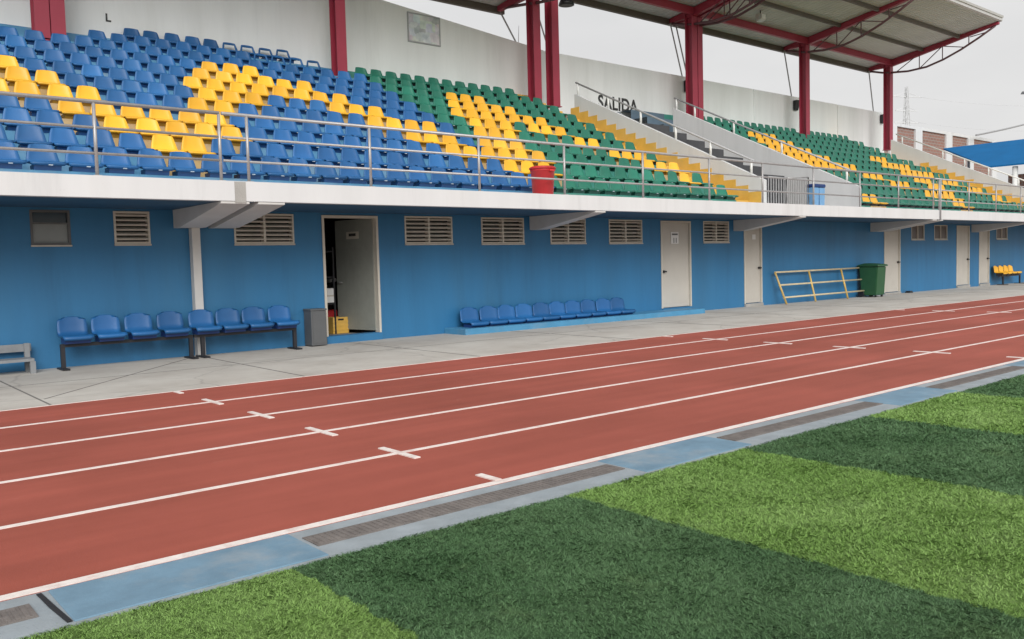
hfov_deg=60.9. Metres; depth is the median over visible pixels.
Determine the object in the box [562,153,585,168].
stadium seat
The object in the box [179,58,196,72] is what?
stadium seat
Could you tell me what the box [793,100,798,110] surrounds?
wall speaker
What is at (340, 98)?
stadium seat
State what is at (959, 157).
stair handrail
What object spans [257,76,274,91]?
stadium seat
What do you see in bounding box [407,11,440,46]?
notice board
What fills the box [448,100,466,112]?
stadium seat
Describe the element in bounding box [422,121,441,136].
stadium seat
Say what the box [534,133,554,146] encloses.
stadium seat
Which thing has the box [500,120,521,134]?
stadium seat
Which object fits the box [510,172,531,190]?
stadium seat
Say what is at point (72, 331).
seat bench
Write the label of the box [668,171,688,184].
stadium seat
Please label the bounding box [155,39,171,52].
stadium seat
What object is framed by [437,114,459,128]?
stadium seat
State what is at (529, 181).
stadium seat
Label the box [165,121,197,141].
stadium seat
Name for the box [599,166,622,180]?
stadium seat
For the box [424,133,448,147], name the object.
stadium seat
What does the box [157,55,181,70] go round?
stadium seat
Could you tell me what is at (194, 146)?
stadium seat
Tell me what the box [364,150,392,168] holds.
stadium seat
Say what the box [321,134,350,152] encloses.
stadium seat
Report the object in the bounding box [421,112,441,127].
stadium seat
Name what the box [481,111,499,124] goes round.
stadium seat
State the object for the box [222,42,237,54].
stadium seat
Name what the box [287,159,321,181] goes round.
stadium seat
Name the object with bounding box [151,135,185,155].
stadium seat
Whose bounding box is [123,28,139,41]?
stadium seat
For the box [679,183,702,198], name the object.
stadium seat
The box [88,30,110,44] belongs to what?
stadium seat
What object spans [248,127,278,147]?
stadium seat
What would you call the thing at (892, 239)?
door
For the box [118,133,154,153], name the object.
stadium seat
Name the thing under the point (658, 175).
stadium seat
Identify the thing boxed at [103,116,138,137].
stadium seat
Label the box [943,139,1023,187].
blue roofed shed
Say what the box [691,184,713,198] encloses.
stadium seat
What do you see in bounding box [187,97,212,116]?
stadium seat
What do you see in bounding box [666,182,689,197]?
stadium seat
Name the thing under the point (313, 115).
stadium seat
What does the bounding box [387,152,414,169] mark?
stadium seat
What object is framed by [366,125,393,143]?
stadium seat
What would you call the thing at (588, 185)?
stadium seat
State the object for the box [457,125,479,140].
stadium seat
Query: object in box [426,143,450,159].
stadium seat
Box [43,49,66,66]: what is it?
stadium seat
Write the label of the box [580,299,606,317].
seat
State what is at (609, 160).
stadium seat
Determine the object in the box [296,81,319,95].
stadium seat
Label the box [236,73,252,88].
stadium seat
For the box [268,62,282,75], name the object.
stadium seat
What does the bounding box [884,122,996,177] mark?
brick building
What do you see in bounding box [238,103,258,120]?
stadium seat
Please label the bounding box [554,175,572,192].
stadium seat
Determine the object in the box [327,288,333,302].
white carton
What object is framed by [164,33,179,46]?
stadium seat
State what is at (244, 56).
stadium seat
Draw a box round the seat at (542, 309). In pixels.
[532,302,560,321]
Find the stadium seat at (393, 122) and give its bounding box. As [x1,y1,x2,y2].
[386,118,405,133]
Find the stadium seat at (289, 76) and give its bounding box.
[281,71,296,85]
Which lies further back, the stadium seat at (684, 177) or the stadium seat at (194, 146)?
the stadium seat at (684, 177)
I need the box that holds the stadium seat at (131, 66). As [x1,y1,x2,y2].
[122,59,142,75]
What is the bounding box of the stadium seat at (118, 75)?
[108,68,135,84]
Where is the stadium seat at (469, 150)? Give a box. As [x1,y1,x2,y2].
[463,146,489,162]
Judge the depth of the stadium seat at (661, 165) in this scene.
23.47 m
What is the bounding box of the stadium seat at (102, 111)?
[90,104,122,121]
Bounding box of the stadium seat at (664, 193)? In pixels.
[653,181,676,196]
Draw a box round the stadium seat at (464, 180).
[452,170,477,188]
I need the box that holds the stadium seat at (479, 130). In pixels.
[474,126,493,141]
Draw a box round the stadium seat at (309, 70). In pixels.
[303,67,318,80]
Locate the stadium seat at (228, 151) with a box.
[211,138,244,159]
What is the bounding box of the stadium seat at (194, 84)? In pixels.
[183,76,209,92]
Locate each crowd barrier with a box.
[767,176,786,203]
[787,177,808,204]
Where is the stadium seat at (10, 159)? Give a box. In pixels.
[0,141,26,168]
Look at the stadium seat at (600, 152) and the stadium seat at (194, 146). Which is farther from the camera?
the stadium seat at (600, 152)
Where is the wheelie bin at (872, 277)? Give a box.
[857,263,887,296]
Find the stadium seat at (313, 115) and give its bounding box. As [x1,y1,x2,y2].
[306,110,324,126]
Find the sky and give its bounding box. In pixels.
[384,0,1023,181]
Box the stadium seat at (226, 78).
[215,71,239,86]
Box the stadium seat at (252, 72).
[242,66,258,80]
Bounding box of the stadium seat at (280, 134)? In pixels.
[273,129,293,149]
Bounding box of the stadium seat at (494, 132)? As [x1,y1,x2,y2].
[489,128,508,142]
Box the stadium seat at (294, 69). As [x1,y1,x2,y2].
[285,64,299,77]
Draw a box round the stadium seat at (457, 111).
[451,108,471,121]
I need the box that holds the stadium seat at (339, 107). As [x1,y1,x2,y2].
[329,102,348,118]
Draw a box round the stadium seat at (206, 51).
[196,45,212,58]
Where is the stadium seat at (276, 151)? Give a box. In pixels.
[266,143,297,162]
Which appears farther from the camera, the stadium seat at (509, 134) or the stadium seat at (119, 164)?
the stadium seat at (509, 134)
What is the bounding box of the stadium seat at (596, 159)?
[591,156,613,170]
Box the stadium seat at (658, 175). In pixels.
[654,171,676,184]
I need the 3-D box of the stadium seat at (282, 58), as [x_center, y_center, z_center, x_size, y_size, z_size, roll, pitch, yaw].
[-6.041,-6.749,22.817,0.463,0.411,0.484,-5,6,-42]
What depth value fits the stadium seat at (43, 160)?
12.36 m
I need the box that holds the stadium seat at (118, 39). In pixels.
[110,33,127,47]
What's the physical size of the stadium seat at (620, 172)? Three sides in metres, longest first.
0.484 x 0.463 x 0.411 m
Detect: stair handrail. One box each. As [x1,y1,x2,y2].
[575,82,754,173]
[674,97,850,180]
[896,134,1023,185]
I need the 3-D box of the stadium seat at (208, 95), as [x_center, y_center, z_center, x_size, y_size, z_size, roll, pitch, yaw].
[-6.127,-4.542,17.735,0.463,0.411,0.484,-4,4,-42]
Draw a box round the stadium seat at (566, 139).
[562,135,576,148]
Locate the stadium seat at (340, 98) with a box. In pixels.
[332,93,349,108]
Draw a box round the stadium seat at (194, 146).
[181,136,215,157]
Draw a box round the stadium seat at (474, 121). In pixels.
[469,118,490,131]
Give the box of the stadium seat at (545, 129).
[541,125,561,138]
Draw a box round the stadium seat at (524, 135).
[519,132,538,145]
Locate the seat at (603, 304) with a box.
[596,298,621,315]
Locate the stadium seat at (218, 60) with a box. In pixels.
[209,54,225,68]
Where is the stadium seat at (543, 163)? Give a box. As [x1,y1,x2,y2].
[538,162,562,177]
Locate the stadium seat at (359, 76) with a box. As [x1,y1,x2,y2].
[354,73,369,86]
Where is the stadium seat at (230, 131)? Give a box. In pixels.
[221,126,252,145]
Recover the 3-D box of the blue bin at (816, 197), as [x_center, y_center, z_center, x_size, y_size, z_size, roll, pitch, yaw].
[8.437,-3.455,24.439,0.290,0.680,0.280,-5,5,-40]
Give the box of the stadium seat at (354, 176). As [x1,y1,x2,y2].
[339,162,368,183]
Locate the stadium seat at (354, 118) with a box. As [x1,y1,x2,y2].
[348,113,366,130]
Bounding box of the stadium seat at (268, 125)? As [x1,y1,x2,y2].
[255,115,276,134]
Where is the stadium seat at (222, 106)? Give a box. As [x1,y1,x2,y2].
[214,101,234,118]
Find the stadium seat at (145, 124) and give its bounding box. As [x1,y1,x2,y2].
[135,118,168,139]
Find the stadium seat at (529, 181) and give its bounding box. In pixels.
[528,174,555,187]
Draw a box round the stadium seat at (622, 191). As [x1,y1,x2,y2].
[609,179,634,195]
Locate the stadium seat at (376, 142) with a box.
[366,137,393,155]
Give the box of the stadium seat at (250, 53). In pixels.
[240,45,258,58]
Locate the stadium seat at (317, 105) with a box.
[309,100,327,116]
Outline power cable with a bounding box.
[975,124,1023,135]
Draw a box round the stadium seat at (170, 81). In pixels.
[159,74,186,90]
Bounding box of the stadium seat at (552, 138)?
[548,134,566,146]
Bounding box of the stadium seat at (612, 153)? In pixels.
[609,150,630,161]
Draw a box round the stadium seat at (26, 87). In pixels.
[13,81,40,100]
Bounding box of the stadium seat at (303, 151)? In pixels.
[292,144,323,163]
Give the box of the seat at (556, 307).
[549,301,576,319]
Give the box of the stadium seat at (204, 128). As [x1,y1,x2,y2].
[194,123,224,143]
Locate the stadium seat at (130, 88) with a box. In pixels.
[121,80,147,97]
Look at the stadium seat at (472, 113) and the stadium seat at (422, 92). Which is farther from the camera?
the stadium seat at (422, 92)
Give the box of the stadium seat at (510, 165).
[504,160,530,176]
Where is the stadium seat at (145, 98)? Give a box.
[134,92,158,111]
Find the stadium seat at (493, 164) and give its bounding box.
[486,158,512,175]
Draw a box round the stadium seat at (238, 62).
[228,57,243,70]
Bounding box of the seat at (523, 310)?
[515,303,543,322]
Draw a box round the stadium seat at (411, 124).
[405,120,425,135]
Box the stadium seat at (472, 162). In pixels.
[468,157,494,174]
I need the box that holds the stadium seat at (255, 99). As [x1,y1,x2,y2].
[245,92,271,109]
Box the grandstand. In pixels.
[0,0,1023,372]
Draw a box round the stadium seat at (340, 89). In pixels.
[334,85,355,99]
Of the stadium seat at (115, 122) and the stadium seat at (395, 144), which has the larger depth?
the stadium seat at (395, 144)
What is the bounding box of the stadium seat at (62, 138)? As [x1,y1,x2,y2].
[48,128,87,149]
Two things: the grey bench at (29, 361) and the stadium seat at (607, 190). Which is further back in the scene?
the stadium seat at (607, 190)
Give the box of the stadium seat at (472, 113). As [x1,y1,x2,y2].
[466,109,484,122]
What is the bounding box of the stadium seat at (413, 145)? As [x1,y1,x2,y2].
[406,141,431,158]
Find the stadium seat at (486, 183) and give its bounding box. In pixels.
[472,170,500,189]
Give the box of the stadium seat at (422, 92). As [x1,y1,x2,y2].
[416,89,434,101]
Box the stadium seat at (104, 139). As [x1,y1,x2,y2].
[85,129,122,151]
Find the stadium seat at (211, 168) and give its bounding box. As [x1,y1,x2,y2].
[201,154,236,177]
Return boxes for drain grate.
[0,604,38,626]
[302,464,624,545]
[717,402,882,440]
[927,366,1023,388]
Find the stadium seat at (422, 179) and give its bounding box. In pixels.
[409,166,439,186]
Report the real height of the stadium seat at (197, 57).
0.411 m
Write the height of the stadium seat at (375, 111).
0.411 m
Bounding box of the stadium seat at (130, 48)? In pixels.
[122,42,146,56]
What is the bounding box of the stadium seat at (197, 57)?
[188,51,208,65]
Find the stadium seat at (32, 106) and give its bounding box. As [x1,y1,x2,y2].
[24,97,59,115]
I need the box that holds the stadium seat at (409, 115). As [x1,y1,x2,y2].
[403,110,422,125]
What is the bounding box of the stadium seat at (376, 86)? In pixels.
[370,82,385,95]
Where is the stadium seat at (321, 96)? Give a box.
[312,92,329,106]
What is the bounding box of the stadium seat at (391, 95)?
[386,91,405,105]
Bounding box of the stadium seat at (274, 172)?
[260,157,293,180]
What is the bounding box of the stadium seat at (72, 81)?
[64,73,87,91]
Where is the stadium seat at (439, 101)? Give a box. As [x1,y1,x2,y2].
[433,98,453,111]
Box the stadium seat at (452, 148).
[445,144,471,161]
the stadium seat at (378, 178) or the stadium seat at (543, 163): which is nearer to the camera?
the stadium seat at (378, 178)
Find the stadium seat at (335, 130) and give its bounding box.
[325,121,351,139]
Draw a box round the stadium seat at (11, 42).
[4,35,33,51]
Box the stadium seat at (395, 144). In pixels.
[386,140,408,157]
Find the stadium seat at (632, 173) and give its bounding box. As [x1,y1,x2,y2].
[628,169,651,182]
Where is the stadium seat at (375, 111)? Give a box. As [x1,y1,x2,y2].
[368,106,391,121]
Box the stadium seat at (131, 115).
[120,106,153,123]
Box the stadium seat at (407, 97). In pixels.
[402,94,421,107]
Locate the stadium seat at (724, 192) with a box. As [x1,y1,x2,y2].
[716,185,738,199]
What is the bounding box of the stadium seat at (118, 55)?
[110,49,129,64]
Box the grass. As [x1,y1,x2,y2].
[20,374,1023,638]
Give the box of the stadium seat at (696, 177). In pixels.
[692,173,713,186]
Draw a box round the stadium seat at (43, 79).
[34,70,65,88]
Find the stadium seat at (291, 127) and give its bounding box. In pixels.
[278,120,306,136]
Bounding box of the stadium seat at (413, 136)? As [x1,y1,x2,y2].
[406,132,431,146]
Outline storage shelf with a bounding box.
[325,247,336,333]
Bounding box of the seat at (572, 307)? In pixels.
[565,300,591,318]
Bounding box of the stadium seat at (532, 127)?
[528,123,548,137]
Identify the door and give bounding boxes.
[321,215,381,336]
[660,221,691,307]
[744,228,762,303]
[884,229,900,292]
[956,226,969,285]
[979,231,989,283]
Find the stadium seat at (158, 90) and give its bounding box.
[147,82,168,100]
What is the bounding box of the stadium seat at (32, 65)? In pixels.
[23,58,46,75]
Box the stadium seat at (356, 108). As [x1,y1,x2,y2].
[349,104,372,119]
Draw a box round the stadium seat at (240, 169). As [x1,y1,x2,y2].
[230,156,265,179]
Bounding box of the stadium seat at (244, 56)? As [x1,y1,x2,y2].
[235,51,252,63]
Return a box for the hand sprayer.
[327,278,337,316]
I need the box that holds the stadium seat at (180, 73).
[168,66,187,81]
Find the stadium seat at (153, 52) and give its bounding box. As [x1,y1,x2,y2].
[145,46,162,59]
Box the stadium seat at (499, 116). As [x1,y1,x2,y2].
[495,113,514,125]
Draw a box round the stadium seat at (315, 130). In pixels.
[302,122,329,138]
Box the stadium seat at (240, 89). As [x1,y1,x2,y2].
[229,82,247,97]
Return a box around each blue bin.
[807,184,819,204]
[818,184,825,204]
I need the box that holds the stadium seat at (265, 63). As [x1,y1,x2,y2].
[254,53,268,66]
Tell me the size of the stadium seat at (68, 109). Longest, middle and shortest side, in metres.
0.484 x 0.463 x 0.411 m
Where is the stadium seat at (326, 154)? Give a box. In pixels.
[317,147,347,165]
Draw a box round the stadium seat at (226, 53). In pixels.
[216,48,231,61]
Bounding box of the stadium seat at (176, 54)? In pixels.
[166,48,183,62]
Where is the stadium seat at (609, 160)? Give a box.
[605,157,627,171]
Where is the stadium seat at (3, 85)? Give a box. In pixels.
[0,79,9,91]
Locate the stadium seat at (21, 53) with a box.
[13,46,43,63]
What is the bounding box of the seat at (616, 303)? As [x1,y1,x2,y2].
[610,297,635,314]
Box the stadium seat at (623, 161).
[619,158,640,172]
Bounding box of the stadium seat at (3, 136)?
[0,123,14,142]
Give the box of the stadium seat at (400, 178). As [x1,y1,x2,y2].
[387,164,417,185]
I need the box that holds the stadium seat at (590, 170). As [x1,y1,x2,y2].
[585,165,608,179]
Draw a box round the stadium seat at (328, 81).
[318,76,334,89]
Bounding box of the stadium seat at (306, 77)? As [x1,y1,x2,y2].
[300,73,315,87]
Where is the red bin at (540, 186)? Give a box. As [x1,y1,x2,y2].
[529,165,555,193]
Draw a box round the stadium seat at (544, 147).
[540,144,562,156]
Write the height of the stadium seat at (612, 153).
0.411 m
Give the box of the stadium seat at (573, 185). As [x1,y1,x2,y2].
[562,176,588,193]
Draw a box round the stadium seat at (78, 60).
[69,52,96,69]
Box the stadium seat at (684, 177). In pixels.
[679,173,701,185]
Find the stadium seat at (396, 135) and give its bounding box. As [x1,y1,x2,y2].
[386,130,412,144]
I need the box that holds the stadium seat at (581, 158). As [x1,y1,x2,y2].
[576,155,599,169]
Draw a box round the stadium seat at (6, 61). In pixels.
[0,55,18,72]
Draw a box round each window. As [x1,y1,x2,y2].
[29,210,71,246]
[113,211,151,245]
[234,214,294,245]
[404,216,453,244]
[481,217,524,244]
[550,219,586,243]
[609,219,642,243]
[703,221,729,242]
[911,225,924,239]
[934,225,946,239]
[996,227,1007,239]
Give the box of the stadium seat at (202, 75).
[192,68,210,83]
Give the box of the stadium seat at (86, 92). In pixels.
[76,85,104,106]
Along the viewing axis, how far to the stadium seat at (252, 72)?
20.84 m
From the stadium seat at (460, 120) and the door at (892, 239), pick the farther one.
the door at (892, 239)
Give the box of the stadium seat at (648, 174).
[644,170,664,183]
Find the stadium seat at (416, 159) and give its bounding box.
[408,152,436,170]
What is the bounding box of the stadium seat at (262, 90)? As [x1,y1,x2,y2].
[251,83,269,100]
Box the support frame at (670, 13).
[540,0,756,117]
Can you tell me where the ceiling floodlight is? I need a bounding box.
[755,10,765,22]
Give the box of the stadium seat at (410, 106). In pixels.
[403,102,425,116]
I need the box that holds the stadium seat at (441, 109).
[436,106,456,119]
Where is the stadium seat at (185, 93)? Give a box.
[173,86,193,102]
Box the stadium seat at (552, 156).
[547,152,570,167]
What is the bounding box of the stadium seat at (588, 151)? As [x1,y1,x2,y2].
[583,145,603,159]
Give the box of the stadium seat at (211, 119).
[204,114,234,129]
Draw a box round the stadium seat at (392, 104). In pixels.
[386,100,403,114]
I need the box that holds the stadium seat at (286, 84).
[276,79,293,93]
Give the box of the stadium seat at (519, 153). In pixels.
[515,149,538,165]
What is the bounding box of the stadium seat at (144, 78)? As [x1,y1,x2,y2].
[134,70,157,87]
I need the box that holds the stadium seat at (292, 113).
[284,108,307,124]
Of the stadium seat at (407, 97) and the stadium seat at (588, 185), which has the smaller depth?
the stadium seat at (588, 185)
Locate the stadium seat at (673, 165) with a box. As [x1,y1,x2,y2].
[669,162,689,175]
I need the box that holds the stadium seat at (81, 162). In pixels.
[65,146,103,171]
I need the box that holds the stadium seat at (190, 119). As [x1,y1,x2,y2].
[178,108,208,128]
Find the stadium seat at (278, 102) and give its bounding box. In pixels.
[267,95,292,111]
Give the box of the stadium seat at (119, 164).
[101,147,139,173]
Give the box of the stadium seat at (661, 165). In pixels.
[656,162,677,174]
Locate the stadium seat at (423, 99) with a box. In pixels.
[418,95,438,109]
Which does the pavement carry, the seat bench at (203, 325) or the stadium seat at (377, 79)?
the seat bench at (203, 325)
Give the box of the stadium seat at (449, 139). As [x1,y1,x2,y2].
[442,135,467,149]
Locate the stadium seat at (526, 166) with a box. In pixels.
[521,161,533,176]
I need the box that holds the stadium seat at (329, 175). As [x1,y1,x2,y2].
[315,161,347,182]
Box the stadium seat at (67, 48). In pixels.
[58,42,79,58]
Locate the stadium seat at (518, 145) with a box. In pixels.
[510,141,532,154]
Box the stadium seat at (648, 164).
[644,160,665,173]
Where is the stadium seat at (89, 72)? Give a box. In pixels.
[81,64,103,81]
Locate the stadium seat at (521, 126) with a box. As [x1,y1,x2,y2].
[514,122,535,135]
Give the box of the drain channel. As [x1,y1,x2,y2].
[0,365,1023,638]
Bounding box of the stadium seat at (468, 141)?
[460,137,483,150]
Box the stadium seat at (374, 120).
[367,116,386,132]
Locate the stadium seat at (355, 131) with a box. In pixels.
[345,126,367,141]
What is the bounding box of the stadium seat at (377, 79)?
[370,76,385,88]
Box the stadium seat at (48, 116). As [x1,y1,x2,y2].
[35,110,72,132]
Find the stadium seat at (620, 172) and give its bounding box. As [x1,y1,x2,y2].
[615,167,637,181]
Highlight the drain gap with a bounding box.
[36,593,72,622]
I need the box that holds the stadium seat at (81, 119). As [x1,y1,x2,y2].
[72,114,98,135]
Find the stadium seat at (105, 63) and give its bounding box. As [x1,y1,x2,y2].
[96,56,122,72]
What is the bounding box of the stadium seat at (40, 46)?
[33,40,55,55]
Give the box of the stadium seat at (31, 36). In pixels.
[24,30,47,44]
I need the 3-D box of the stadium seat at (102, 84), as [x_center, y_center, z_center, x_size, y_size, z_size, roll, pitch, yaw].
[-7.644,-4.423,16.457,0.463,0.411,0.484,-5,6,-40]
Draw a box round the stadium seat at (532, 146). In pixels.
[525,143,547,155]
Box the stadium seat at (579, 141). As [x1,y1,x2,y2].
[575,137,585,149]
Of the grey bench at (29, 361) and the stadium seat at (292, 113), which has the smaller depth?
the grey bench at (29, 361)
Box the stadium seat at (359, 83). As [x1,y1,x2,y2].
[353,80,370,93]
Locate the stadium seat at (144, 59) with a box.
[133,52,151,67]
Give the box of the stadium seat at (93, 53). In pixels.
[84,46,104,61]
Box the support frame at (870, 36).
[672,0,1003,150]
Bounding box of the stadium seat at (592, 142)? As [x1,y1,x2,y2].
[588,138,599,150]
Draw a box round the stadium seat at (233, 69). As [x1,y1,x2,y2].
[222,63,239,78]
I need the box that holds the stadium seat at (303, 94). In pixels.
[294,89,312,104]
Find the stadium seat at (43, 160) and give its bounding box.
[26,144,66,170]
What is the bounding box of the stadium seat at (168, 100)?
[162,94,184,113]
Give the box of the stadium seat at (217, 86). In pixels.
[206,79,230,95]
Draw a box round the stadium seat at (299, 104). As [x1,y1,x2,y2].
[289,98,314,114]
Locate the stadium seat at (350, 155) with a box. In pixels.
[341,148,368,166]
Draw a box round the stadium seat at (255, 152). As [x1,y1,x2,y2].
[240,141,271,160]
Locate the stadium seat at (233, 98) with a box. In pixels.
[222,91,249,107]
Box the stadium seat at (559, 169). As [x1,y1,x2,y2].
[554,164,578,178]
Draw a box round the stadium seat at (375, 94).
[369,90,387,103]
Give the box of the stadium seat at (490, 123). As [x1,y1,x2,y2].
[484,119,505,133]
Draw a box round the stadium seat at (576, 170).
[570,165,594,179]
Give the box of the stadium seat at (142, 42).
[134,36,156,50]
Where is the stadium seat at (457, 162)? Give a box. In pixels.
[448,155,475,172]
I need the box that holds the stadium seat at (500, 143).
[493,140,516,153]
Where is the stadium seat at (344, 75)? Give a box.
[338,71,352,84]
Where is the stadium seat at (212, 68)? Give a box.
[201,61,218,75]
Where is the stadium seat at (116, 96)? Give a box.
[106,90,129,108]
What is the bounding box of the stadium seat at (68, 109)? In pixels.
[57,97,91,118]
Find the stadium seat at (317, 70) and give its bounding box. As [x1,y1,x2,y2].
[306,60,320,73]
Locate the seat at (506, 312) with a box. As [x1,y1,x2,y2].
[497,305,526,324]
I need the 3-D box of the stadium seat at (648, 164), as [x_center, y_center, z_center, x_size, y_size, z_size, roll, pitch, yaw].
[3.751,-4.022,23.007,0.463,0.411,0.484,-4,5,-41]
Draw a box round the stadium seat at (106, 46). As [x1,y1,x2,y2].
[98,40,117,54]
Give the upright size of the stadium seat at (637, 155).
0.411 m
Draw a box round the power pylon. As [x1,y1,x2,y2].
[893,86,920,124]
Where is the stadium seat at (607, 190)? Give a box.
[594,178,619,194]
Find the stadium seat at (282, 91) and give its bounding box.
[272,86,297,102]
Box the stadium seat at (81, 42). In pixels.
[74,35,99,50]
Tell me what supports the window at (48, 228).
in the grandstand
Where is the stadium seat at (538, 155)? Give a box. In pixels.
[532,151,556,165]
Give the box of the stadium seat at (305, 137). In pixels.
[297,132,326,150]
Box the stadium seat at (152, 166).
[137,150,173,175]
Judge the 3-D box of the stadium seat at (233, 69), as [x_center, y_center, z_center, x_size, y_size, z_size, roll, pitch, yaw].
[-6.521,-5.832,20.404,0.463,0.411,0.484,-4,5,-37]
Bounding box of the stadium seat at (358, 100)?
[350,96,368,110]
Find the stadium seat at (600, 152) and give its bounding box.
[596,146,617,160]
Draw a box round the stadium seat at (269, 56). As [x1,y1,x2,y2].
[258,48,278,60]
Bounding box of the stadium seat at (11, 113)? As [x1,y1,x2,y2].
[2,107,37,130]
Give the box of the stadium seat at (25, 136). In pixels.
[14,125,52,147]
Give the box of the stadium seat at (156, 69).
[147,62,172,78]
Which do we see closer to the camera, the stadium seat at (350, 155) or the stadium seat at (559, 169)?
the stadium seat at (350, 155)
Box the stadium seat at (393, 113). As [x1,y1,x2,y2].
[386,108,408,123]
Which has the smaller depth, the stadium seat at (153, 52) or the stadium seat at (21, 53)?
the stadium seat at (21, 53)
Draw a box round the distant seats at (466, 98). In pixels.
[0,67,1023,212]
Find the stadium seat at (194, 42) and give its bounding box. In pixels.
[185,36,200,49]
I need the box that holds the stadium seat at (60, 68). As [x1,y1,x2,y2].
[52,61,81,78]
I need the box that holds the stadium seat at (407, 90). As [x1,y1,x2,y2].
[401,86,417,99]
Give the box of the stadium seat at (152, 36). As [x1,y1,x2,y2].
[143,31,158,43]
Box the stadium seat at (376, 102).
[368,97,390,112]
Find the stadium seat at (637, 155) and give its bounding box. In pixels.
[634,152,654,163]
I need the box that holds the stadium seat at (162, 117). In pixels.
[149,109,181,125]
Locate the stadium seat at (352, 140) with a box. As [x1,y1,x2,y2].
[343,136,371,154]
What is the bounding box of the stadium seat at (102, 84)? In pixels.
[93,76,123,94]
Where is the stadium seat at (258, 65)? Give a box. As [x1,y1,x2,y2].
[248,60,263,73]
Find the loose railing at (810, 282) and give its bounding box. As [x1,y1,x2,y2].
[774,267,863,303]
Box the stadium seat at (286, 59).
[276,49,295,62]
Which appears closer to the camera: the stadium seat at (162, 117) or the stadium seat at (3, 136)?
the stadium seat at (3, 136)
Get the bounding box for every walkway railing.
[0,91,225,180]
[220,112,934,209]
[934,178,1023,212]
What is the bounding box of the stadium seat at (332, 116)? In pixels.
[327,111,345,128]
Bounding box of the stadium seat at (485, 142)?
[479,135,500,151]
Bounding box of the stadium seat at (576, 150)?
[569,147,590,159]
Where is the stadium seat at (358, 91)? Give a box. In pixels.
[352,87,370,101]
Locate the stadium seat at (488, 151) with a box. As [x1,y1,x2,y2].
[481,147,506,163]
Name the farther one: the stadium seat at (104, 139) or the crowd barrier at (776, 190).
the crowd barrier at (776, 190)
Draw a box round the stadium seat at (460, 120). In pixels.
[454,116,473,130]
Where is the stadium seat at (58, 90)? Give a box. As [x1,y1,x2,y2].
[47,84,72,103]
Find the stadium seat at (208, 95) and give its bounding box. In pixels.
[198,88,224,105]
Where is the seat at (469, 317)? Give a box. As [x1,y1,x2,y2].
[460,307,489,327]
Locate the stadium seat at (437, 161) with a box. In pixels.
[428,154,456,171]
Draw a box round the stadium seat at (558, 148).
[555,145,577,157]
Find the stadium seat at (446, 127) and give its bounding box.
[440,122,460,138]
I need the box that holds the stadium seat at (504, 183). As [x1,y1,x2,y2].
[492,171,519,190]
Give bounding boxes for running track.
[0,295,1023,601]
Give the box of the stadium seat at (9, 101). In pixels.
[0,95,25,113]
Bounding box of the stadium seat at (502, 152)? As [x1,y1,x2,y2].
[498,148,522,164]
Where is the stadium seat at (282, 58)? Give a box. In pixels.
[271,55,285,68]
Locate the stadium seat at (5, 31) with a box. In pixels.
[0,26,24,40]
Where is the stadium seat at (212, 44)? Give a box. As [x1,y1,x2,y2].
[203,39,218,52]
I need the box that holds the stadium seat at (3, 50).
[0,44,14,56]
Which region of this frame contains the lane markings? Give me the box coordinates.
[0,295,1023,600]
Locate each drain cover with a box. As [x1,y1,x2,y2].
[48,534,327,621]
[598,436,750,471]
[855,386,957,405]
[1005,360,1023,365]
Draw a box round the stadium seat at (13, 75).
[4,66,36,85]
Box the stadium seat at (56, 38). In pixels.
[50,33,70,47]
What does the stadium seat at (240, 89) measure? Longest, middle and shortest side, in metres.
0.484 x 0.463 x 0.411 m
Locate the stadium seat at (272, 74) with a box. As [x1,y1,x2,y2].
[262,69,279,82]
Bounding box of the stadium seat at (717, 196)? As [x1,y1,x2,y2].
[704,185,726,199]
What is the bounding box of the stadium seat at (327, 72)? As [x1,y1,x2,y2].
[321,69,335,82]
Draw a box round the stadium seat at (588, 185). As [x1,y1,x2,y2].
[578,176,603,193]
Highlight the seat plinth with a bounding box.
[444,308,704,334]
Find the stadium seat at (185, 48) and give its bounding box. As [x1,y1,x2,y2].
[176,41,192,55]
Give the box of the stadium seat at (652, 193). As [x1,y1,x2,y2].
[638,181,662,196]
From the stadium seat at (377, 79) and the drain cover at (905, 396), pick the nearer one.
the drain cover at (905, 396)
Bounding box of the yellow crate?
[328,316,348,333]
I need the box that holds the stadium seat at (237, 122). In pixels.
[229,116,253,132]
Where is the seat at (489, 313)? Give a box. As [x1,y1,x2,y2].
[479,306,508,325]
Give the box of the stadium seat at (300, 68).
[289,57,303,70]
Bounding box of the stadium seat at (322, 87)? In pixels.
[315,83,332,97]
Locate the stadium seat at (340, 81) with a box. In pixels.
[336,78,351,91]
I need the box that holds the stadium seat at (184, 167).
[168,152,205,176]
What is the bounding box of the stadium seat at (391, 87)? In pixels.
[385,84,402,97]
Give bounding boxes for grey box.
[303,308,326,345]
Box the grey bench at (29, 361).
[0,343,35,373]
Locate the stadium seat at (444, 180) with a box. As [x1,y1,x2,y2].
[431,168,460,187]
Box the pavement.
[0,282,1023,410]
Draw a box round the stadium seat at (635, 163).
[631,159,652,172]
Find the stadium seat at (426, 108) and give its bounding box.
[420,104,439,117]
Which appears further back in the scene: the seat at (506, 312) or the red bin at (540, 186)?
the seat at (506, 312)
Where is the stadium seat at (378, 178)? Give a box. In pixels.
[364,163,394,184]
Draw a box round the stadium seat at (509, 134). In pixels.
[504,130,523,144]
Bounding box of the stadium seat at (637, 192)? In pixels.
[624,180,648,195]
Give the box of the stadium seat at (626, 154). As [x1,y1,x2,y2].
[622,151,640,162]
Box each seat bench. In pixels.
[56,311,198,370]
[188,305,302,357]
[993,265,1021,284]
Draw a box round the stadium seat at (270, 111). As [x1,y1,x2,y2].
[261,106,287,122]

